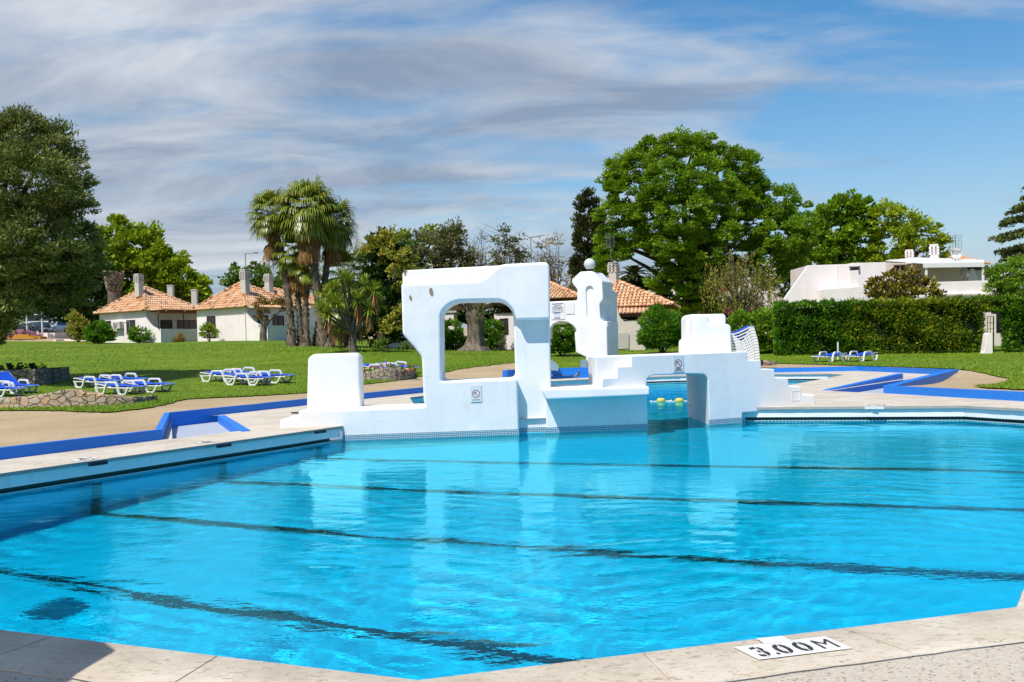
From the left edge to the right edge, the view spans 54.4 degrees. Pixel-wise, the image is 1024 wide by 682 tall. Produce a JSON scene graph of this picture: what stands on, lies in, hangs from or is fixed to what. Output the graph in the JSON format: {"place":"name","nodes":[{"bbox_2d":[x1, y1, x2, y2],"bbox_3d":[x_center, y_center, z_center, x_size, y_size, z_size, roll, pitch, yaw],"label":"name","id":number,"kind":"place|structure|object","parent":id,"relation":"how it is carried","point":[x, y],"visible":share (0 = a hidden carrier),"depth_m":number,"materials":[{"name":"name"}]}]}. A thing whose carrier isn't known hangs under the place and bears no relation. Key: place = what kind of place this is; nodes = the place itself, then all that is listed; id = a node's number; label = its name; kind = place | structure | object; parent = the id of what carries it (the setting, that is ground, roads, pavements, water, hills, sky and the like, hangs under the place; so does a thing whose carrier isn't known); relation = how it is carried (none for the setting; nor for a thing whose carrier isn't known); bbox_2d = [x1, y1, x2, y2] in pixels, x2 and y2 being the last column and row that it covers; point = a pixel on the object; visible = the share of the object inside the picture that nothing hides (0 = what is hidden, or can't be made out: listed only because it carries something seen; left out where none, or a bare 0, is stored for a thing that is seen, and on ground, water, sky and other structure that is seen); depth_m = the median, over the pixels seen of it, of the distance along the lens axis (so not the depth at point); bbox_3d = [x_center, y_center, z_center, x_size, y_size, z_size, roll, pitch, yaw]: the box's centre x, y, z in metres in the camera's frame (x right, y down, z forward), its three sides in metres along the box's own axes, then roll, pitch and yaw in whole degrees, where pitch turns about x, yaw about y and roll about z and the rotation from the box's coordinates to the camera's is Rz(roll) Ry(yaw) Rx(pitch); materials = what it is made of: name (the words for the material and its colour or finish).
{"place":"outdoors","nodes":[
{"label":"outdoors","id":0,"kind":"place"},
{"bbox_2d":[0,381,1023,679],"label":"water","id":1,"kind":"structure","parent":0,"point":[672,525],"depth_m":8.65,"materials":[{"name":"blue liquid"}]},
{"bbox_2d":[0,340,1023,411],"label":"lawn","id":2,"kind":"structure","parent":0,"point":[298,359],"depth_m":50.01,"materials":[{"name":"green plant"}]},
{"bbox_2d":[0,382,26,396],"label":"sun lounger","id":3,"kind":"object","parent":2,"relation":"on","point":[3,389],"visible":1,"depth_m":35.10,"materials":[{"name":"white plastic"}]},
{"bbox_2d":[0,371,39,393],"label":"sun lounger","id":4,"kind":"object","parent":2,"relation":"on","point":[6,376],"visible":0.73,"depth_m":36.58,"materials":[{"name":"blue plastic"}]},
{"bbox_2d":[0,362,69,384],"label":"round planter","id":5,"kind":"object","parent":2,"relation":"on","point":[35,374],"visible":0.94,"depth_m":40.02,"materials":[{"name":"grey stone"}]},
{"bbox_2d":[0,102,113,345],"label":"oleaster tree","id":6,"kind":"object","parent":2,"relation":"on","point":[35,274],"visible":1,"depth_m":38.33,"materials":[{"name":"green plant"}]},
{"bbox_2d":[64,308,89,341],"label":"shrub","id":7,"kind":"object","parent":2,"relation":"on","point":[77,326],"visible":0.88,"depth_m":87.61,"materials":[{"name":"green plant"}]},
{"bbox_2d":[0,389,156,406],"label":"stone wall","id":8,"kind":"structure","parent":2,"relation":"on","point":[71,397],"depth_m":27.86,"materials":[{"name":"beige stone"}]},
{"bbox_2d":[73,374,122,388],"bbox_3d":[-15.828,1.550,38.098,1.930,0.478,0.800,0,3,26],"label":"sun lounger","id":9,"kind":"object","parent":2,"relation":"on","point":[84,379],"visible":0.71,"depth_m":38.04,"materials":[{"name":"white plastic"}]},
{"bbox_2d":[82,318,117,343],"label":"shrub","id":10,"kind":"object","parent":2,"relation":"on","point":[106,332],"visible":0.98,"depth_m":83.60,"materials":[{"name":"green plant"}]},
{"bbox_2d":[94,380,147,394],"bbox_3d":[-13.682,1.628,34.849,1.930,0.478,0.800,0,2,29],"label":"sun lounger","id":11,"kind":"object","parent":2,"relation":"on","point":[111,384],"visible":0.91,"depth_m":34.81,"materials":[{"name":"white plastic"}]},
{"bbox_2d":[127,325,152,342],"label":"shrub","id":12,"kind":"object","parent":2,"relation":"on","point":[136,334],"visible":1,"depth_m":83.76,"materials":[{"name":"green plant"}]},
{"bbox_2d":[93,273,197,342],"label":"tiled bungalow","id":13,"kind":"object","parent":2,"relation":"on","point":[138,304],"visible":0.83,"depth_m":86.93,"materials":[{"name":"paint"}]},
{"bbox_2d":[150,309,196,329],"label":"pergola","id":14,"kind":"object","parent":13,"relation":"on","point":[173,311],"visible":0.73,"depth_m":85.67,"materials":[{"name":"red wood"}]},
{"bbox_2d":[121,378,175,392],"bbox_3d":[-12.980,1.583,35.506,1.930,0.478,0.800,-1,2,25],"label":"sun lounger","id":15,"kind":"object","parent":2,"relation":"on","point":[143,382],"visible":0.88,"depth_m":35.48,"materials":[{"name":"white plastic"}]},
{"bbox_2d":[198,321,219,340],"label":"shrub","id":16,"kind":"object","parent":2,"relation":"on","point":[208,328],"visible":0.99,"depth_m":80.84,"materials":[{"name":"green plant"}]},
{"bbox_2d":[200,369,244,381],"bbox_3d":[-11.410,1.367,39.504,1.930,0.478,0.800,0,3,25],"label":"sun lounger","id":17,"kind":"object","parent":2,"relation":"on","point":[214,373],"visible":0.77,"depth_m":39.50,"materials":[{"name":"white plastic"}]},
{"bbox_2d":[224,371,274,385],"bbox_3d":[-9.886,1.406,37.473,1.930,0.478,0.800,0,3,27],"label":"sun lounger","id":18,"kind":"object","parent":2,"relation":"on","point":[240,376],"visible":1,"depth_m":37.47,"materials":[{"name":"white plastic"}]},
{"bbox_2d":[190,269,336,341],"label":"tiled bungalow","id":19,"kind":"object","parent":2,"relation":"on","point":[229,313],"visible":0.7,"depth_m":82.50,"materials":[{"name":"paint"}]},
{"bbox_2d":[244,188,297,346],"bbox_3d":[-14.434,-4.311,59.945,3.374,9.966,3.474,-2,0,0],"label":"fan palm","id":20,"kind":"object","parent":2,"relation":"on","point":[267,226],"visible":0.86,"depth_m":59.70,"materials":[{"name":"green plant"}]},
{"bbox_2d":[247,369,295,382],"bbox_3d":[-9.345,1.364,38.503,1.930,0.478,0.800,0,2,26],"label":"sun lounger","id":21,"kind":"object","parent":2,"relation":"on","point":[268,373],"visible":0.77,"depth_m":38.52,"materials":[{"name":"white plastic"}]},
{"bbox_2d":[251,295,295,340],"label":"tree","id":22,"kind":"object","parent":2,"relation":"on","point":[278,301],"visible":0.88,"depth_m":79.80,"materials":[{"name":"brown plant"}]},
{"bbox_2d":[267,233,322,345],"bbox_3d":[-13.062,-3.077,60.328,3.362,7.423,3.271,-2,0,0],"label":"fan palm","id":23,"kind":"object","parent":2,"relation":"on","point":[295,284],"visible":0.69,"depth_m":59.83,"materials":[{"name":"green plant"}]},
{"bbox_2d":[268,174,340,346],"bbox_3d":[-12.161,-4.590,59.410,4.386,10.608,4.416,-2,0,0],"label":"fan palm","id":24,"kind":"object","parent":2,"relation":"on","point":[305,223],"visible":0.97,"depth_m":58.69,"materials":[{"name":"green plant"}]},
{"bbox_2d":[286,251,324,345],"bbox_3d":[-12.469,-2.544,60.174,2.516,6.377,2.526,-2,0,0],"label":"fan palm","id":25,"kind":"object","parent":2,"relation":"on","point":[306,290],"visible":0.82,"depth_m":59.79,"materials":[{"name":"brown plant"}]},
{"bbox_2d":[309,197,359,345],"bbox_3d":[-10.976,-4.133,60.588,3.779,9.478,3.620,-2,0,-37],"label":"fan palm","id":26,"kind":"object","parent":2,"relation":"on","point":[341,235],"visible":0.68,"depth_m":60.07,"materials":[{"name":"green plant"}]},
{"bbox_2d":[313,280,356,347],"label":"fan palm","id":27,"kind":"object","parent":2,"relation":"on","point":[330,341],"visible":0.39,"depth_m":58.60,"materials":[{"name":"green plant"}]},
{"bbox_2d":[312,240,370,346],"bbox_3d":[-10.527,-2.997,64.195,5.275,7.405,5.249,-2,0,0],"label":"fan palm","id":28,"kind":"object","parent":2,"relation":"on","point":[348,257],"visible":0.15,"depth_m":63.34,"materials":[{"name":"green plant"}]},
{"bbox_2d":[310,268,388,352],"bbox_3d":[-8.569,-1.499,52.127,4.322,4.780,3.074,-2,0,0],"label":"yucca tree","id":29,"kind":"object","parent":2,"relation":"on","point":[350,322],"visible":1,"depth_m":51.85,"materials":[{"name":"green plant"}]},
{"bbox_2d":[351,224,421,348],"bbox_3d":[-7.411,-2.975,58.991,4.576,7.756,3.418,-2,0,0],"label":"dark tree","id":30,"kind":"object","parent":2,"relation":"on","point":[392,297],"visible":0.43,"depth_m":58.34,"materials":[{"name":"green plant"}]},
{"bbox_2d":[363,361,416,380],"bbox_3d":[-5.538,1.315,41.888,3.273,0.962,3.208,-2,0,0],"label":"flower bed","id":31,"kind":"object","parent":2,"relation":"on","point":[393,372],"visible":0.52,"depth_m":40.64,"materials":[{"name":"beige plant"}]},
{"bbox_2d":[372,335,411,349],"bbox_3d":[-6.783,0.162,56.025,2.300,1.009,1.261,-2,0,0],"label":"shrub","id":32,"kind":"object","parent":2,"relation":"on","point":[381,343],"visible":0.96,"depth_m":55.96,"materials":[{"name":"green plant"}]},
{"bbox_2d":[388,311,459,348],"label":"garden house","id":33,"kind":"structure","parent":2,"relation":"on","point":[451,314],"depth_m":65.87,"materials":[{"name":"paint"}]},
{"bbox_2d":[401,215,479,268],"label":"grey olive tree","id":34,"kind":"object","parent":2,"relation":"on","point":[446,239],"visible":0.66,"depth_m":77.56,"materials":[{"name":"green plant"}]},
{"bbox_2d":[445,317,466,349],"bbox_3d":[-3.938,-0.400,62.991,2.475,2.296,2.242,-2,0,0],"label":"shrub","id":35,"kind":"object","parent":2,"relation":"on","point":[455,335],"visible":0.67,"depth_m":62.53,"materials":[{"name":"green plant"}]},
{"bbox_2d":[447,263,505,350],"bbox_3d":[-2.136,-1.977,59.914,6.431,5.395,2.942,-2,0,0],"label":"old olive tree","id":36,"kind":"object","parent":2,"relation":"on","point":[475,316],"visible":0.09,"depth_m":59.60,"materials":[{"name":"brown plant"}]},
{"bbox_2d":[448,303,511,326],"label":"shady tree","id":37,"kind":"object","parent":2,"relation":"on","point":[461,317],"visible":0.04,"depth_m":73.11,"materials":[{"name":"green plant"}]},
{"bbox_2d":[463,228,496,266],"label":"thin tree","id":38,"kind":"object","parent":2,"relation":"on","point":[481,255],"visible":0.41,"depth_m":79.78,"materials":[{"name":"grey plant"}]},
{"bbox_2d":[484,318,505,349],"bbox_3d":[-1.286,-0.414,64.008,2.174,2.253,1.927,-2,0,0],"label":"shrub","id":39,"kind":"object","parent":2,"relation":"on","point":[493,338],"visible":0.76,"depth_m":63.58,"materials":[{"name":"green plant"}]},
{"bbox_2d":[477,222,532,265],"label":"thin tree","id":40,"kind":"object","parent":2,"relation":"on","point":[519,256],"visible":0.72,"depth_m":77.87,"materials":[{"name":"grey plant"}]},
{"bbox_2d":[494,280,576,349],"bbox_3d":[2.286,-1.579,66.510,7.438,5.805,9.213,-2,0,0],"label":"tiled bungalow","id":41,"kind":"object","parent":2,"relation":"on","point":[558,292],"visible":0.24,"depth_m":63.40,"materials":[{"name":"paint"}]},
{"bbox_2d":[520,231,576,290],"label":"thin tree","id":42,"kind":"object","parent":2,"relation":"on","point":[553,268],"visible":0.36,"depth_m":75.90,"materials":[{"name":"brown plant"}]},
{"bbox_2d":[550,323,575,355],"bbox_3d":[2.754,-0.239,55.041,2.234,2.478,2.078,-2,0,-24],"label":"oleander bush","id":43,"kind":"object","parent":2,"relation":"on","point":[559,342],"visible":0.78,"depth_m":54.57,"materials":[{"name":"green plant"}]},
{"bbox_2d":[550,271,617,366],"bbox_3d":[2.894,-0.706,46.024,3.726,4.852,2.302,-2,0,28],"label":"tower sculpture","id":44,"kind":"object","parent":2,"relation":"on","point":[592,320],"visible":0.83,"depth_m":45.08,"materials":[{"name":"white paint"}]},
{"bbox_2d":[550,302,564,319],"bbox_3d":[2.093,-1.380,45.682,0.715,0.767,0.020,-2,0,28],"label":"notice board","id":45,"kind":"object","parent":44,"relation":"attached to","point":[557,310],"visible":1,"depth_m":45.67,"materials":[{"name":"white paper"}]},
{"bbox_2d":[570,262,680,349],"bbox_3d":[7.339,-2.016,64.431,8.712,6.280,9.395,-2,0,0],"label":"tiled bungalow","id":46,"kind":"object","parent":2,"relation":"on","point":[633,301],"visible":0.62,"depth_m":61.96,"materials":[{"name":"tile"}]},
{"bbox_2d":[634,302,686,352],"bbox_3d":[8.519,-0.685,55.957,3.298,3.167,2.314,-2,0,0],"label":"oleander bush","id":47,"kind":"object","parent":2,"relation":"on","point":[664,324],"visible":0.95,"depth_m":55.46,"materials":[{"name":"green plant"}]},
{"bbox_2d":[698,243,783,330],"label":"pepper tree","id":48,"kind":"object","parent":2,"relation":"on","point":[747,299],"visible":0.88,"depth_m":65.79,"materials":[{"name":"green plant"}]},
{"bbox_2d":[726,305,774,353],"bbox_3d":[13.354,-0.490,54.978,3.164,2.935,2.477,-2,0,0],"label":"laurel bush","id":49,"kind":"object","parent":2,"relation":"on","point":[761,319],"visible":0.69,"depth_m":54.59,"materials":[{"name":"green plant"}]},
{"bbox_2d":[811,351,846,361],"bbox_3d":[14.864,0.731,46.610,1.930,0.478,0.800,-3,2,-39],"label":"sun lounger","id":50,"kind":"object","parent":2,"relation":"on","point":[835,354],"visible":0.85,"depth_m":46.53,"materials":[{"name":"white plastic"}]},
{"bbox_2d":[842,351,877,361],"bbox_3d":[16.236,0.703,46.415,1.930,0.478,0.800,-3,2,-39],"label":"sun lounger","id":51,"kind":"object","parent":2,"relation":"on","point":[864,354],"visible":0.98,"depth_m":46.40,"materials":[{"name":"white plastic"}]},
{"bbox_2d":[782,244,1004,313],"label":"white villa","id":52,"kind":"object","parent":2,"relation":"on","point":[836,282],"visible":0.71,"depth_m":70.03,"materials":[{"name":"paint"}]},
{"bbox_2d":[771,293,1023,355],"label":"clipped hedge","id":53,"kind":"object","parent":2,"relation":"on","point":[955,323],"visible":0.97,"depth_m":51.62,"materials":[{"name":"green plant"}]},
{"bbox_2d":[863,264,946,299],"bbox_3d":[23.752,-2.074,59.918,5.043,5.134,2.340,-2,0,0],"label":"rubber plant","id":54,"kind":"object","parent":2,"relation":"on","point":[903,286],"visible":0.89,"depth_m":59.67,"materials":[{"name":"green plant"}]},
{"bbox_2d":[980,333,992,353],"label":"gate pillar","id":55,"kind":"structure","parent":2,"relation":"on","point":[987,344],"depth_m":49.60,"materials":[{"name":"paint"}]},
{"bbox_2d":[981,312,1008,345],"bbox_3d":[28.444,-0.377,57.737,3.677,2.861,6.264,-2,0,13],"label":"porch","id":56,"kind":"object","parent":2,"relation":"on","point":[997,335],"visible":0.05,"depth_m":58.00,"materials":[{"name":"beige paint"}]},
{"bbox_2d":[981,254,1023,296],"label":"pittosporum","id":57,"kind":"object","parent":2,"relation":"on","point":[1010,283],"visible":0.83,"depth_m":57.72,"materials":[{"name":"green plant"}]},
{"bbox_2d":[988,187,1023,264],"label":"cedar","id":58,"kind":"object","parent":2,"relation":"on","point":[1010,236],"visible":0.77,"depth_m":74.94,"materials":[{"name":"green plant"}]},
{"bbox_2d":[0,371,1023,681],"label":"deck","id":59,"kind":"structure","parent":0,"point":[260,423],"depth_m":19.75,"materials":[{"name":"concrete"}]},
{"bbox_2d":[0,429,339,488],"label":"pool beam","id":60,"kind":"structure","parent":59,"relation":"attached to","point":[51,475],"depth_m":15.36,"materials":[{"name":"white paint"}]},
{"bbox_2d":[218,415,249,431],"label":"wall","id":61,"kind":"structure","parent":59,"relation":"on","point":[228,423],"depth_m":21.42,"materials":[{"name":"blue paint"}]},
{"bbox_2d":[0,590,1023,681],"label":"pool coping","id":62,"kind":"object","parent":59,"relation":"on","point":[100,661],"visible":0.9,"depth_m":4.49,"materials":[{"name":"stone"}]},
{"bbox_2d":[0,426,341,476],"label":"coping edge","id":63,"kind":"object","parent":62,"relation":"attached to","point":[133,456],"visible":0.91,"depth_m":15.31,"materials":[{"name":"stone"}]},
{"bbox_2d":[734,636,850,659],"bbox_3d":[1.259,1.386,4.543,0.484,0.003,0.285,-2,0,-14],"label":"depth mark","id":64,"kind":"object","parent":62,"relation":"on","point":[775,647],"visible":1,"depth_m":4.51,"materials":[{"name":"white paint"}]},
{"bbox_2d":[502,367,676,378],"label":"wall","id":65,"kind":"structure","parent":59,"relation":"on","point":[567,372],"depth_m":43.43,"materials":[{"name":"blue paint"}]},
{"bbox_2d":[411,375,836,403],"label":"pool beam","id":66,"kind":"structure","parent":59,"relation":"attached to","point":[417,400],"depth_m":40.10,"materials":[{"name":"white paint"}]},
{"bbox_2d":[410,373,841,398],"bbox_3d":[4.377,1.522,34.486,11.528,0.052,16.266,-2,0,30],"label":"coping edge","id":67,"kind":"object","parent":66,"relation":"on","point":[676,376],"visible":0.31,"depth_m":39.85,"materials":[{"name":"stone"}]},
{"bbox_2d":[767,366,952,373],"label":"wall","id":68,"kind":"structure","parent":59,"relation":"on","point":[876,369],"depth_m":39.59,"materials":[{"name":"blue paint"}]},
{"bbox_2d":[824,373,902,391],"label":"wall","id":69,"kind":"structure","parent":59,"relation":"on","point":[872,386],"depth_m":28.95,"materials":[{"name":"blue paint"}]},
{"bbox_2d":[742,408,1023,419],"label":"pool beam","id":70,"kind":"structure","parent":59,"relation":"attached to","point":[966,412],"depth_m":19.66,"materials":[{"name":"white paint"}]},
{"bbox_2d":[757,406,1023,410],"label":"coping edge","id":71,"kind":"object","parent":70,"relation":"on","point":[904,407],"visible":0.98,"depth_m":19.55,"materials":[{"name":"stone"}]},
{"bbox_2d":[884,369,958,385],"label":"wall","id":72,"kind":"structure","parent":59,"relation":"on","point":[938,377],"depth_m":28.32,"materials":[{"name":"blue paint"}]},
{"bbox_2d":[883,385,1023,400],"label":"wall","id":73,"kind":"structure","parent":59,"relation":"on","point":[976,394],"depth_m":21.56,"materials":[{"name":"blue paint"}]},
{"bbox_2d":[0,329,1023,446],"bbox_3d":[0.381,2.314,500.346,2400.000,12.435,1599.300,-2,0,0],"label":"path","id":74,"kind":"structure","parent":0,"point":[19,427],"depth_m":24.50,"materials":[{"name":"beige concrete"}]},
{"bbox_2d":[7,329,46,338],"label":"flower planter","id":75,"kind":"object","parent":74,"relation":"on","point":[25,335],"visible":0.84,"depth_m":95.62,"materials":[{"name":"yellow plant"}]},
{"bbox_2d":[34,251,123,322],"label":"shady tree","id":76,"kind":"object","parent":74,"relation":"on","point":[99,300],"visible":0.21,"depth_m":97.03,"materials":[{"name":"green plant"}]},
{"bbox_2d":[103,270,123,303],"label":"palm stump","id":77,"kind":"object","parent":74,"relation":"on","point":[113,282],"visible":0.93,"depth_m":91.54,"materials":[{"name":"brown plant"}]},
{"bbox_2d":[87,213,213,303],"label":"bushy tree","id":78,"kind":"object","parent":74,"relation":"on","point":[157,262],"visible":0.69,"depth_m":104.83,"materials":[{"name":"green plant"}]},
{"bbox_2d":[0,387,422,459],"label":"wall","id":79,"kind":"structure","parent":74,"relation":"on","point":[188,417],"depth_m":17.63,"materials":[{"name":"blue paint"}]},
{"bbox_2d":[217,260,282,289],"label":"round tree","id":80,"kind":"object","parent":74,"relation":"on","point":[255,280],"visible":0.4,"depth_m":124.13,"materials":[{"name":"green plant"}]},
{"bbox_2d":[262,273,340,325],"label":"tiled bungalow","id":81,"kind":"object","parent":74,"relation":"on","point":[268,278],"visible":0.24,"depth_m":94.30,"materials":[{"name":"paint"}]},
{"bbox_2d":[398,223,440,255],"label":"lime tree","id":82,"kind":"object","parent":74,"relation":"on","point":[427,226],"visible":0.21,"depth_m":89.93,"materials":[{"name":"green plant"}]},
{"bbox_2d":[567,186,612,291],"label":"cypress","id":83,"kind":"object","parent":74,"relation":"on","point":[584,225],"visible":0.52,"depth_m":83.52,"materials":[{"name":"green plant"}]},
{"bbox_2d":[619,265,652,285],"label":"feather palm","id":84,"kind":"object","parent":74,"relation":"on","point":[632,271],"visible":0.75,"depth_m":83.70,"materials":[{"name":"green plant"}]},
{"bbox_2d":[620,275,747,324],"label":"shady tree","id":85,"kind":"object","parent":74,"relation":"on","point":[639,283],"visible":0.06,"depth_m":83.58,"materials":[{"name":"green plant"}]},
{"bbox_2d":[589,125,820,315],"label":"broad tree","id":86,"kind":"object","parent":74,"relation":"on","point":[691,252],"visible":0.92,"depth_m":78.55,"materials":[{"name":"green plant"}]},
{"bbox_2d":[680,278,783,333],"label":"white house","id":87,"kind":"structure","parent":74,"relation":"on","point":[779,298],"depth_m":96.03,"materials":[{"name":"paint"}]},
{"bbox_2d":[805,188,889,264],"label":"round tree","id":88,"kind":"object","parent":74,"relation":"on","point":[830,247],"visible":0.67,"depth_m":102.65,"materials":[{"name":"green plant"}]},
{"bbox_2d":[865,197,954,263],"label":"round tree","id":89,"kind":"object","parent":74,"relation":"on","point":[906,234],"visible":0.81,"depth_m":101.24,"materials":[{"name":"green plant"}]},
{"bbox_2d":[0,643,1023,681],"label":"pavement","id":90,"kind":"structure","parent":0,"point":[1000,664],"depth_m":4.21,"materials":[{"name":"beige concrete"}]},
{"bbox_2d":[0,0,1023,439],"label":"sky","id":91,"kind":"structure","parent":0,"point":[414,113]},
{"bbox_2d":[172,388,882,438],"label":"basin floor","id":92,"kind":"structure","parent":0,"point":[184,431],"depth_m":22.13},
{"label":"pool floor","id":93,"kind":"structure","parent":0,"visible":0},
{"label":"pool wall","id":94,"kind":"structure","parent":93,"relation":"on","visible":0},
{"bbox_2d":[0,438,333,492],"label":"pool gutter","id":95,"kind":"object","parent":94,"relation":"on","point":[17,488],"visible":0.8,"depth_m":15.59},
{"bbox_2d":[0,440,340,494],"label":"pool tile edge","id":96,"kind":"object","parent":94,"relation":"attached to","point":[37,488],"visible":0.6,"depth_m":15.37,"materials":[{"name":"tile"}]},
{"bbox_2d":[280,262,814,440],"bbox_3d":[1.224,0.918,20.604,11.746,4.968,3.309,-2,0,-15],"label":"poolside sculpture","id":97,"kind":"object","parent":94,"relation":"on","point":[726,384],"visible":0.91,"depth_m":19.68,"materials":[{"name":"white paint"}]},
{"bbox_2d":[470,385,481,401],"bbox_3d":[-0.707,1.034,19.533,0.219,0.323,0.014,-2,0,0],"label":"warning sign","id":98,"kind":"object","parent":97,"relation":"attached to","point":[475,393],"visible":1,"depth_m":19.53,"materials":[{"name":"white plastic"}]},
{"bbox_2d":[672,355,683,371],"bbox_3d":[3.325,0.451,19.932,0.242,0.329,0.015,-2,0,-23],"label":"warning sign","id":99,"kind":"object","parent":97,"relation":"attached to","point":[678,365],"visible":1,"depth_m":19.93,"materials":[{"name":"white"}]},
{"bbox_2d":[742,419,1023,424],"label":"pool tile edge","id":100,"kind":"object","parent":94,"relation":"attached to","point":[895,420],"visible":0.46,"depth_m":19.54,"materials":[{"name":"tile"}]},
{"bbox_2d":[745,416,1023,422],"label":"pool gutter","id":101,"kind":"object","parent":94,"relation":"on","point":[885,418],"visible":0.69,"depth_m":19.92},
{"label":"car park","id":102,"kind":"structure","parent":0,"visible":0},
{"bbox_2d":[18,323,53,333],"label":"parked car","id":103,"kind":"object","parent":102,"relation":"on","point":[36,327],"visible":0.58,"depth_m":111.23,"materials":[{"name":"grey paint"}]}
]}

